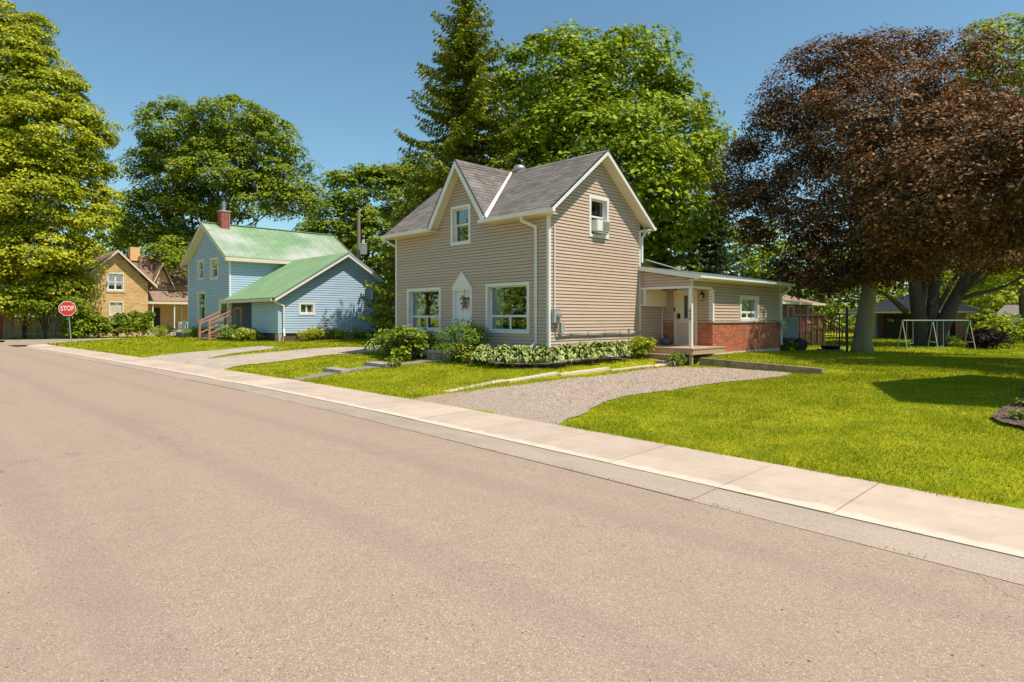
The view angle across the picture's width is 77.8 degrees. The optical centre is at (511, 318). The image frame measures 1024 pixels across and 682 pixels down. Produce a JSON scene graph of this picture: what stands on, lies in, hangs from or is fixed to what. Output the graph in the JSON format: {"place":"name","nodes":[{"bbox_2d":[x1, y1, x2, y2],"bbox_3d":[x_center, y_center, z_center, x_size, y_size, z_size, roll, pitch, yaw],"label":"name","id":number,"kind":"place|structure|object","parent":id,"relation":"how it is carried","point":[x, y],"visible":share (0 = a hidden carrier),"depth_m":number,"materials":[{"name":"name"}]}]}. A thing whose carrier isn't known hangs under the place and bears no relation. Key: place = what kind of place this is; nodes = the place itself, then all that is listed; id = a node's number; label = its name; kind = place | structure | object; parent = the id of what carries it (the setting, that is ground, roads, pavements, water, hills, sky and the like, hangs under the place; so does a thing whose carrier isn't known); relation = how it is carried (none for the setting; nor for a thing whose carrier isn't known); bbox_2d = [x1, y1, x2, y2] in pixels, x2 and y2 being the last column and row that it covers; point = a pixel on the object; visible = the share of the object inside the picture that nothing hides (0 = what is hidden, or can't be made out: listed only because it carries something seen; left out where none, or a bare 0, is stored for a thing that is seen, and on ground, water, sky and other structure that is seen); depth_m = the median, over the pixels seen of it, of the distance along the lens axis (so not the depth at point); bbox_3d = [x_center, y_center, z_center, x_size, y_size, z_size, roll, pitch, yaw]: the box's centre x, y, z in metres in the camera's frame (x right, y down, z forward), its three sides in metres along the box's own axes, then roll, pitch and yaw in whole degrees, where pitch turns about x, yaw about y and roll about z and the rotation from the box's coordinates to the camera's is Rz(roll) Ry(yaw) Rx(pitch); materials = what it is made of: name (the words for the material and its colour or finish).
{"place":"outdoors","nodes":[
{"label":"outdoors","id":0,"kind":"place"},
{"bbox_2d":[0,340,96,344],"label":"side road","id":1,"kind":"structure","parent":0,"point":[25,343],"depth_m":47.69,"materials":[{"name":"grey asphalt"}]},
{"bbox_2d":[4,338,122,341],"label":"side road kerb","id":2,"kind":"structure","parent":1,"relation":"on","point":[57,340],"depth_m":50.52,"materials":[{"name":"concrete"}]},
{"bbox_2d":[0,326,385,339],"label":"lawn beyond side road","id":3,"kind":"structure","parent":0,"point":[379,329],"depth_m":56.15,"materials":[{"name":"green plant"}]},
{"bbox_2d":[3,291,62,338],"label":"tree","id":4,"kind":"object","parent":3,"relation":"on","point":[24,328],"visible":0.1,"depth_m":53.75,"materials":[{"name":"green plant"}]},
{"bbox_2d":[2,317,84,338],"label":"board fence","id":5,"kind":"object","parent":3,"relation":"on","point":[34,329],"visible":0.5,"depth_m":54.56,"materials":[{"name":"brown wood"}]},
{"bbox_2d":[2,288,93,338],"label":"tree","id":6,"kind":"object","parent":3,"relation":"on","point":[44,306],"visible":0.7,"depth_m":52.15,"materials":[{"name":"green plant"}]},
{"bbox_2d":[0,0,131,337],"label":"maple tree","id":7,"kind":"object","parent":3,"relation":"on","point":[34,163],"visible":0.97,"depth_m":53.29,"materials":[{"name":"green plant"}]},
{"bbox_2d":[60,315,91,337],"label":"garden shrub","id":8,"kind":"object","parent":3,"relation":"on","point":[74,322],"visible":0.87,"depth_m":53.26,"materials":[{"name":"green plant"}]},
{"bbox_2d":[66,310,111,337],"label":"garden shrub","id":9,"kind":"object","parent":3,"relation":"on","point":[91,315],"visible":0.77,"depth_m":54.50,"materials":[{"name":"green plant"}]},
{"bbox_2d":[87,316,121,337],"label":"garden shrub","id":10,"kind":"object","parent":3,"relation":"on","point":[111,326],"visible":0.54,"depth_m":55.67,"materials":[{"name":"green plant"}]},
{"bbox_2d":[64,200,149,309],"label":"background tree","id":11,"kind":"object","parent":3,"relation":"on","point":[103,237],"visible":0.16,"depth_m":93.66,"materials":[{"name":"green plant"}]},
{"bbox_2d":[39,247,189,336],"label":"yellow brick house","id":12,"kind":"structure","parent":3,"relation":"on","point":[134,280],"depth_m":62.11,"materials":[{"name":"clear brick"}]},
{"bbox_2d":[107,272,123,290],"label":"window","id":13,"kind":"structure","parent":12,"relation":"in","point":[114,274],"depth_m":59.95,"materials":[{"name":"white glass"}]},
{"bbox_2d":[109,301,123,315],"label":"window","id":14,"kind":"structure","parent":12,"relation":"in","point":[117,305],"depth_m":60.02,"materials":[{"name":"white glass"}]},
{"bbox_2d":[112,310,139,336],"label":"garden shrub","id":15,"kind":"object","parent":3,"relation":"on","point":[120,318],"visible":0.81,"depth_m":56.52,"materials":[{"name":"green plant"}]},
{"bbox_2d":[122,309,155,336],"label":"garden shrub","id":16,"kind":"object","parent":3,"relation":"on","point":[141,322],"visible":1,"depth_m":56.54,"materials":[{"name":"green plant"}]},
{"bbox_2d":[108,93,330,277],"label":"maple tree","id":17,"kind":"object","parent":3,"relation":"on","point":[210,148],"visible":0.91,"depth_m":70.65,"materials":[{"name":"green plant"}]},
{"bbox_2d":[145,346,274,363],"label":"asphalt driveway","id":18,"kind":"structure","parent":0,"point":[188,357],"depth_m":27.75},
{"bbox_2d":[187,347,389,368],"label":"asphalt track","id":19,"kind":"structure","parent":0,"point":[222,362],"depth_m":24.90,"materials":[{"name":"grey asphalt"}]},
{"bbox_2d":[326,329,352,338],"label":"yellow shrub","id":20,"kind":"object","parent":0,"point":[339,333],"visible":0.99,"depth_m":37.56,"materials":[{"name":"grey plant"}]},
{"bbox_2d":[292,360,438,380],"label":"front path","id":21,"kind":"structure","parent":0,"point":[355,369],"depth_m":19.30,"materials":[{"name":"grey concrete"}]},
{"bbox_2d":[0,320,840,345],"bbox_3d":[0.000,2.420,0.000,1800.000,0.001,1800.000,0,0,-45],"label":"ground","id":22,"kind":"structure","parent":0,"point":[54,325],"depth_m":67.06,"materials":[{"name":"green plant"}]},
{"bbox_2d":[3,236,1017,329],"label":"distant wood","id":23,"kind":"object","parent":22,"relation":"on","point":[852,321],"depth_m":97.93,"materials":[{"name":"green plant"}]},
{"bbox_2d":[0,344,1023,681],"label":"road","id":24,"kind":"structure","parent":0,"point":[194,552],"depth_m":4.47,"materials":[{"name":"grey asphalt"}]},
{"bbox_2d":[0,0,1023,320],"label":"sky","id":25,"kind":"structure","parent":0,"point":[342,72],"materials":[{"name":"blue"}]},
{"bbox_2d":[25,345,1023,558],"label":"sidewalk","id":26,"kind":"structure","parent":0,"point":[986,526],"depth_m":7.38,"materials":[{"name":"concrete"}]},
{"bbox_2d":[45,324,1023,508],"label":"lawn","id":27,"kind":"structure","parent":0,"point":[1019,504],"depth_m":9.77,"materials":[{"name":"green plant"}]},
{"bbox_2d":[58,301,75,342],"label":"stop sign","id":28,"kind":"object","parent":27,"relation":"on","point":[67,308],"visible":0.99,"depth_m":42.91,"materials":[{"name":"metal"}]},
{"bbox_2d":[148,325,176,336],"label":"garden weeds","id":29,"kind":"object","parent":27,"relation":"on","point":[162,331],"visible":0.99,"depth_m":45.85,"materials":[{"name":"plant"}]},
{"bbox_2d":[198,307,241,340],"bbox_3d":[-18.203,0.330,39.567,1.731,2.100,2.760,0,0,-45],"label":"entry stair","id":30,"kind":"object","parent":27,"relation":"on","point":[209,336],"visible":0.77,"depth_m":39.80,"materials":[{"name":"orange wood"}]},
{"bbox_2d":[215,324,243,339],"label":"fern clump","id":31,"kind":"object","parent":27,"relation":"on","point":[228,331],"visible":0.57,"depth_m":37.96,"materials":[{"name":"plant"}]},
{"bbox_2d":[231,327,265,340],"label":"hosta clump","id":32,"kind":"object","parent":27,"relation":"on","point":[246,333],"visible":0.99,"depth_m":36.45,"materials":[{"name":"green plant"}]},
{"bbox_2d":[180,202,385,341],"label":"blue house","id":33,"kind":"structure","parent":27,"relation":"on","point":[277,285],"depth_m":41.31,"materials":[{"name":"blue wood"}]},
{"bbox_2d":[197,259,203,279],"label":"window","id":34,"kind":"structure","parent":33,"relation":"in","point":[199,263],"depth_m":45.35,"materials":[{"name":"white glass"}]},
{"bbox_2d":[197,291,205,321],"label":"window","id":35,"kind":"structure","parent":33,"relation":"in","point":[200,306],"depth_m":45.36,"materials":[{"name":"white glass"}]},
{"bbox_2d":[210,257,217,279],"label":"window","id":36,"kind":"structure","parent":33,"relation":"in","point":[213,268],"depth_m":43.51,"materials":[{"name":"white glass"}]},
{"bbox_2d":[299,302,314,314],"bbox_3d":[-12.078,-0.580,37.282,1.016,0.760,0.197,0,0,-45],"label":"window","id":37,"kind":"structure","parent":33,"relation":"in","point":[305,308],"depth_m":37.29,"materials":[{"name":"white glass"}]},
{"bbox_2d":[296,326,324,340],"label":"yellow shrub","id":38,"kind":"object","parent":27,"relation":"on","point":[308,333],"visible":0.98,"depth_m":36.37,"materials":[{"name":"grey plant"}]},
{"bbox_2d":[347,327,371,338],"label":"garden weeds","id":39,"kind":"object","parent":27,"relation":"on","point":[361,333],"visible":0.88,"depth_m":38.58,"materials":[{"name":"plant"}]},
{"bbox_2d":[323,361,396,373],"bbox_3d":[-4.639,1.552,19.381,1.850,0.375,1.290,0,0,-45],"label":"path step","id":40,"kind":"object","parent":27,"relation":"on","point":[380,364],"visible":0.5,"depth_m":19.28,"materials":[{"name":"grey concrete"}]},
{"bbox_2d":[295,154,428,318],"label":"maple tree","id":41,"kind":"object","parent":27,"relation":"on","point":[345,205],"visible":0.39,"depth_m":52.32,"materials":[{"name":"green plant"}]},
{"bbox_2d":[357,211,366,259],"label":"utility pole","id":42,"kind":"object","parent":27,"relation":"on","point":[362,248],"visible":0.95,"depth_m":45.39,"materials":[{"name":"brown wood"}]},
{"bbox_2d":[361,209,405,335],"bbox_3d":[-6.978,-2.642,40.097,5.337,8.705,5.312,0,0,-45],"label":"spruce tree","id":43,"kind":"object","parent":27,"relation":"on","point":[385,277],"visible":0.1,"depth_m":39.63,"materials":[{"name":"green plant"}]},
{"bbox_2d":[366,165,435,332],"bbox_3d":[-5.043,-3.744,37.949,7.253,11.056,7.364,0,0,-45],"label":"spruce tree","id":44,"kind":"object","parent":27,"relation":"on","point":[407,212],"visible":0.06,"depth_m":37.44,"materials":[{"name":"green plant"}]},
{"bbox_2d":[391,345,411,361],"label":"lily plant","id":45,"kind":"object","parent":27,"relation":"on","point":[396,352],"visible":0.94,"depth_m":21.08,"materials":[{"name":"plant"}]},
{"bbox_2d":[413,391,470,402],"bbox_3d":[-1.719,1.685,13.733,1.600,0.170,1.400,0,0,-45],"label":"bare soil patch","id":46,"kind":"object","parent":27,"relation":"on","point":[441,398],"visible":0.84,"depth_m":13.64,"materials":[{"name":"beige soil"}]},
{"bbox_2d":[358,0,528,338],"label":"tall spruce","id":47,"kind":"object","parent":27,"relation":"on","point":[468,113],"visible":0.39,"depth_m":32.62,"materials":[{"name":"green plant"}]},
{"bbox_2d":[424,332,463,360],"bbox_3d":[-2.074,0.950,21.236,1.050,1.100,1.440,0,0,-45],"label":"front stoop","id":48,"kind":"object","parent":27,"relation":"on","point":[432,354],"visible":0.42,"depth_m":20.88,"materials":[{"name":"concrete"}]},
{"bbox_2d":[432,318,492,361],"bbox_3d":[-1.623,0.699,20.055,2.027,1.469,1.812,0,0,1],"label":"round shrub","id":49,"kind":"object","parent":27,"relation":"on","point":[470,333],"visible":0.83,"depth_m":19.90,"materials":[{"name":"green plant"}]},
{"bbox_2d":[455,344,475,363],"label":"orange flower plant","id":50,"kind":"object","parent":27,"relation":"on","point":[465,355],"visible":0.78,"depth_m":19.21,"materials":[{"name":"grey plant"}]},
{"bbox_2d":[468,346,495,361],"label":"hosta","id":51,"kind":"object","parent":27,"relation":"on","point":[484,352],"visible":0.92,"depth_m":18.43,"materials":[{"name":"green plant"}]},
{"bbox_2d":[486,346,514,363],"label":"hosta","id":52,"kind":"object","parent":27,"relation":"on","point":[504,352],"visible":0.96,"depth_m":17.88,"materials":[{"name":"green plant"}]},
{"bbox_2d":[380,353,630,366],"bbox_3d":[-1.101,1.306,20.843,4.602,0.138,9.690,0,0,-69],"label":"garden bed","id":53,"kind":"object","parent":27,"relation":"on","point":[554,364],"visible":0.51,"depth_m":18.93,"materials":[{"name":"soil"}]},
{"bbox_2d":[374,328,414,355],"bbox_3d":[-4.070,0.867,22.858,1.862,1.095,1.467,0,0,-24],"label":"peony bush","id":54,"kind":"object","parent":53,"relation":"on","point":[378,341],"visible":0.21,"depth_m":22.45,"materials":[{"name":"green plant"}]},
{"bbox_2d":[383,325,441,358],"bbox_3d":[-3.477,0.817,21.864,1.972,1.214,1.816,0,0,25],"label":"peony bush","id":55,"kind":"object","parent":53,"relation":"on","point":[412,338],"visible":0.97,"depth_m":21.45,"materials":[{"name":"green plant"}]},
{"bbox_2d":[511,345,539,364],"bbox_3d":[0.363,1.044,17.797,0.821,0.578,0.824,0,0,-8],"label":"hosta","id":56,"kind":"object","parent":53,"relation":"on","point":[526,350],"visible":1,"depth_m":17.65,"materials":[{"name":"green plant"}]},
{"bbox_2d":[524,344,557,363],"bbox_3d":[0.853,1.010,18.100,0.942,0.599,0.975,0,0,-45],"label":"hosta","id":57,"kind":"object","parent":53,"relation":"on","point":[541,349],"visible":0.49,"depth_m":17.90,"materials":[{"name":"green plant"}]},
{"bbox_2d":[540,346,571,363],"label":"hosta","id":58,"kind":"object","parent":53,"relation":"on","point":[558,350],"visible":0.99,"depth_m":17.43,"materials":[{"name":"green plant"}]},
{"bbox_2d":[554,343,584,361],"bbox_3d":[1.563,0.987,18.294,0.929,0.553,0.955,0,0,-45],"label":"hosta","id":59,"kind":"object","parent":53,"relation":"on","point":[569,348],"visible":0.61,"depth_m":18.12,"materials":[{"name":"green plant"}]},
{"bbox_2d":[573,343,602,360],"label":"hosta","id":60,"kind":"object","parent":53,"relation":"on","point":[590,347],"visible":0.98,"depth_m":18.11,"materials":[{"name":"green plant"}]},
{"bbox_2d":[595,342,620,358],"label":"hosta","id":61,"kind":"object","parent":53,"relation":"on","point":[613,349],"visible":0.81,"depth_m":18.65,"materials":[{"name":"green plant"}]},
{"bbox_2d":[614,340,632,356],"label":"hosta","id":62,"kind":"object","parent":53,"relation":"on","point":[624,346],"visible":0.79,"depth_m":19.26,"materials":[{"name":"green plant"}]},
{"bbox_2d":[444,356,688,391],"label":"edging walk","id":63,"kind":"structure","parent":27,"relation":"on","point":[670,363],"depth_m":16.92,"materials":[{"name":"concrete"}]},
{"bbox_2d":[380,150,793,363],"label":"tan house","id":64,"kind":"structure","parent":27,"relation":"on","point":[482,236],"depth_m":21.32,"materials":[{"name":"plastic"}]},
{"bbox_2d":[407,287,440,331],"bbox_3d":[-3.144,-0.325,23.240,0.275,1.570,2.040,0,0,-45],"label":"window","id":65,"kind":"structure","parent":64,"relation":"in","point":[413,295],"depth_m":23.76,"materials":[{"name":"white wood"}]},
{"bbox_2d":[450,203,470,245],"bbox_3d":[-1.699,-3.200,21.716,0.201,1.340,1.040,0,0,-45],"label":"window","id":66,"kind":"structure","parent":64,"relation":"in","point":[454,227],"depth_m":21.89,"materials":[{"name":"white wood"}]},
{"bbox_2d":[456,290,470,344],"bbox_3d":[-1.621,0.025,21.667,0.100,1.950,0.880,0,0,-45],"label":"door","id":67,"kind":"structure","parent":64,"relation":"in","point":[465,313],"depth_m":21.73,"materials":[{"name":"white paint"}]},
{"bbox_2d":[485,282,529,333],"bbox_3d":[-0.081,-0.333,20.124,0.277,1.595,1.980,0,0,-45],"label":"window","id":68,"kind":"structure","parent":64,"relation":"in","point":[494,293],"depth_m":20.60,"materials":[{"name":"white glass"}]},
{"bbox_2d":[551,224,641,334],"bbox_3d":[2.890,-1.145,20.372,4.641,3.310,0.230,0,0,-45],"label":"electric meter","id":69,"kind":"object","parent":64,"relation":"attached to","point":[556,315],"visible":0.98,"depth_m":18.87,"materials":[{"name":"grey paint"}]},
{"bbox_2d":[588,194,608,238],"bbox_3d":[2.746,-3.265,20.504,1.020,1.330,0.201,0,0,-45],"label":"window","id":70,"kind":"structure","parent":64,"relation":"in","point":[605,201],"depth_m":20.58,"materials":[{"name":"white plastic"}]},
{"bbox_2d":[591,219,609,234],"bbox_3d":[2.859,-2.940,20.418,0.660,0.420,0.261,0,0,-45],"label":"air conditioner","id":71,"kind":"object","parent":64,"relation":"attached to","point":[598,226],"visible":1,"depth_m":20.26,"materials":[{"name":"grey paint"}]},
{"bbox_2d":[677,292,694,322],"bbox_3d":[6.140,-0.015,22.416,0.158,1.830,0.770,0,0,-45],"label":"door","id":72,"kind":"structure","parent":64,"relation":"in","point":[682,297],"depth_m":22.49,"materials":[{"name":"beige paint"}]},
{"bbox_2d":[739,295,758,320],"bbox_3d":[8.791,-0.370,23.705,1.570,0.960,0.215,0,0,-45],"label":"window","id":73,"kind":"structure","parent":64,"relation":"in","point":[749,311],"depth_m":23.98,"materials":[{"name":"white plastic"}]},
{"bbox_2d":[483,19,742,266],"bbox_3d":[4.489,-7.409,34.601,14.683,18.283,11.944,0,0,25],"label":"horse chestnut tree","id":74,"kind":"object","parent":27,"relation":"on","point":[557,115],"visible":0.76,"depth_m":32.95,"materials":[{"name":"green plant"}]},
{"bbox_2d":[627,335,657,358],"bbox_3d":[4.189,0.930,20.517,1.200,0.812,1.050,0,0,-45],"label":"daylily clump","id":75,"kind":"object","parent":27,"relation":"on","point":[641,345],"visible":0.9,"depth_m":20.33,"materials":[{"name":"green plant"}]},
{"bbox_2d":[641,185,701,344],"bbox_3d":[7.998,-2.514,34.154,4.914,9.588,4.982,0,0,-45],"label":"spruce tree","id":76,"kind":"object","parent":27,"relation":"on","point":[666,257],"visible":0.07,"depth_m":33.52,"materials":[{"name":"green plant"}]},
{"bbox_2d":[665,352,686,365],"bbox_3d":[5.104,1.278,19.859,0.709,0.510,0.761,0,0,-45],"label":"ivy patch","id":77,"kind":"object","parent":27,"relation":"on","point":[675,357],"visible":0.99,"depth_m":19.78,"materials":[{"name":"plant"}]},
{"bbox_2d":[630,344,725,365],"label":"porch deck","id":78,"kind":"structure","parent":27,"relation":"on","point":[660,352],"depth_m":20.52,"materials":[{"name":"brown wood"}]},
{"bbox_2d":[668,98,751,278],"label":"spruce tree","id":79,"kind":"object","parent":27,"relation":"on","point":[701,243],"visible":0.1,"depth_m":45.32,"materials":[{"name":"green plant"}]},
{"bbox_2d":[687,188,755,283],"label":"spruce tree","id":80,"kind":"object","parent":27,"relation":"on","point":[710,253],"visible":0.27,"depth_m":43.67,"materials":[{"name":"green plant"}]},
{"bbox_2d":[710,220,787,288],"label":"background tree","id":81,"kind":"object","parent":27,"relation":"on","point":[736,248],"visible":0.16,"depth_m":69.29,"materials":[{"name":"green plant"}]},
{"bbox_2d":[699,358,825,373],"bbox_3d":[6.958,1.377,18.124,0.136,0.275,4.400,0,0,-26],"label":"landscape timber","id":82,"kind":"object","parent":27,"relation":"on","point":[748,365],"visible":0.61,"depth_m":17.95,"materials":[{"name":"brown wood"}]},
{"bbox_2d":[779,317,808,350],"bbox_3d":[13.270,0.730,30.546,1.983,1.620,1.310,0,0,0],"label":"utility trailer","id":83,"kind":"object","parent":27,"relation":"on","point":[791,331],"visible":0.48,"depth_m":30.00,"materials":[{"name":"metal"}]},
{"bbox_2d":[740,239,861,314],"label":"background tree","id":84,"kind":"object","parent":27,"relation":"on","point":[757,274],"visible":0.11,"depth_m":64.92,"materials":[{"name":"green plant"}]},
{"bbox_2d":[783,295,825,341],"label":"brick bungalow","id":85,"kind":"object","parent":27,"relation":"on","point":[793,306],"visible":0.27,"depth_m":47.66,"materials":[{"name":"brown brick"}]},
{"bbox_2d":[793,315,853,345],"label":"backyard deck","id":86,"kind":"structure","parent":27,"relation":"on","point":[811,337],"depth_m":40.99,"materials":[{"name":"red wood"}]},
{"bbox_2d":[795,264,908,330],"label":"background tree","id":87,"kind":"object","parent":27,"relation":"on","point":[836,308],"visible":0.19,"depth_m":75.84,"materials":[{"name":"green plant"}]},
{"bbox_2d":[705,22,1023,352],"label":"purple maple","id":88,"kind":"object","parent":27,"relation":"on","point":[944,175],"visible":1,"depth_m":24.98,"materials":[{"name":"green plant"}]},
{"bbox_2d":[829,247,968,300],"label":"background tree","id":89,"kind":"object","parent":27,"relation":"on","point":[941,288],"visible":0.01,"depth_m":83.15,"materials":[{"name":"green plant"}]},
{"bbox_2d":[844,296,995,339],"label":"brown garage house","id":90,"kind":"structure","parent":27,"relation":"on","point":[889,316],"depth_m":56.46,"materials":[{"name":"brick"}]},
{"bbox_2d":[884,315,988,337],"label":"garage door","id":91,"kind":"structure","parent":90,"relation":"in","point":[892,323],"depth_m":56.56,"materials":[{"name":"grey metal"}]},
{"bbox_2d":[834,104,1023,346],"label":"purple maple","id":92,"kind":"object","parent":27,"relation":"on","point":[949,310],"visible":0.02,"depth_m":40.74,"materials":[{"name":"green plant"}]},
{"bbox_2d":[897,320,975,349],"bbox_3d":[24.718,0.939,37.002,4.163,1.739,1.283,0,0,0],"label":"swing set","id":93,"kind":"object","parent":27,"relation":"on","point":[902,321],"visible":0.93,"depth_m":36.97,"materials":[{"name":"green paint"}]},
{"bbox_2d":[921,254,1018,313],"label":"background tree","id":94,"kind":"object","parent":27,"relation":"on","point":[1002,298],"visible":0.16,"depth_m":69.74,"materials":[{"name":"green plant"}]},
{"bbox_2d":[944,11,1023,339],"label":"green maple","id":95,"kind":"object","parent":27,"relation":"on","point":[982,286],"visible":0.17,"depth_m":51.73,"materials":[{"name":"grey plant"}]},
{"bbox_2d":[962,306,1006,331],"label":"sunny shrub","id":96,"kind":"object","parent":27,"relation":"on","point":[981,315],"visible":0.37,"depth_m":50.01,"materials":[{"name":"green plant"}]},
{"bbox_2d":[963,327,1014,348],"bbox_3d":[28.409,1.170,38.039,3.005,1.365,2.628,0,0,-45],"label":"plum shrub","id":97,"kind":"object","parent":27,"relation":"on","point":[985,337],"visible":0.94,"depth_m":37.56,"materials":[{"name":"purple plant"}]},
{"bbox_2d":[971,311,1023,341],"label":"sunny shrub","id":98,"kind":"object","parent":27,"relation":"on","point":[1007,327],"visible":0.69,"depth_m":46.39,"materials":[{"name":"green plant"}]},
{"bbox_2d":[991,387,1023,426],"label":"mulch bed","id":99,"kind":"object","parent":27,"relation":"on","point":[1009,420],"visible":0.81,"depth_m":8.93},
{"bbox_2d":[1003,409,1023,419],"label":"perennial","id":100,"kind":"object","parent":99,"relation":"on","point":[1019,414],"visible":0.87,"depth_m":8.71,"materials":[{"name":"green plant"}]},
{"bbox_2d":[997,305,1018,336],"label":"mint green house","id":101,"kind":"structure","parent":27,"relation":"on","point":[1011,309],"depth_m":62.63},
{"bbox_2d":[432,367,791,424],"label":"gravel driveway","id":102,"kind":"structure","parent":0,"point":[524,406],"depth_m":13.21,"materials":[{"name":"grey gravel"}]},
{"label":"slab bedding","id":103,"kind":"structure","parent":0,"visible":0},
{"bbox_2d":[18,347,1023,585],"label":"gutter","id":104,"kind":"object","parent":103,"relation":"on","point":[999,566],"visible":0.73,"depth_m":6.37,"materials":[{"name":"concrete"}]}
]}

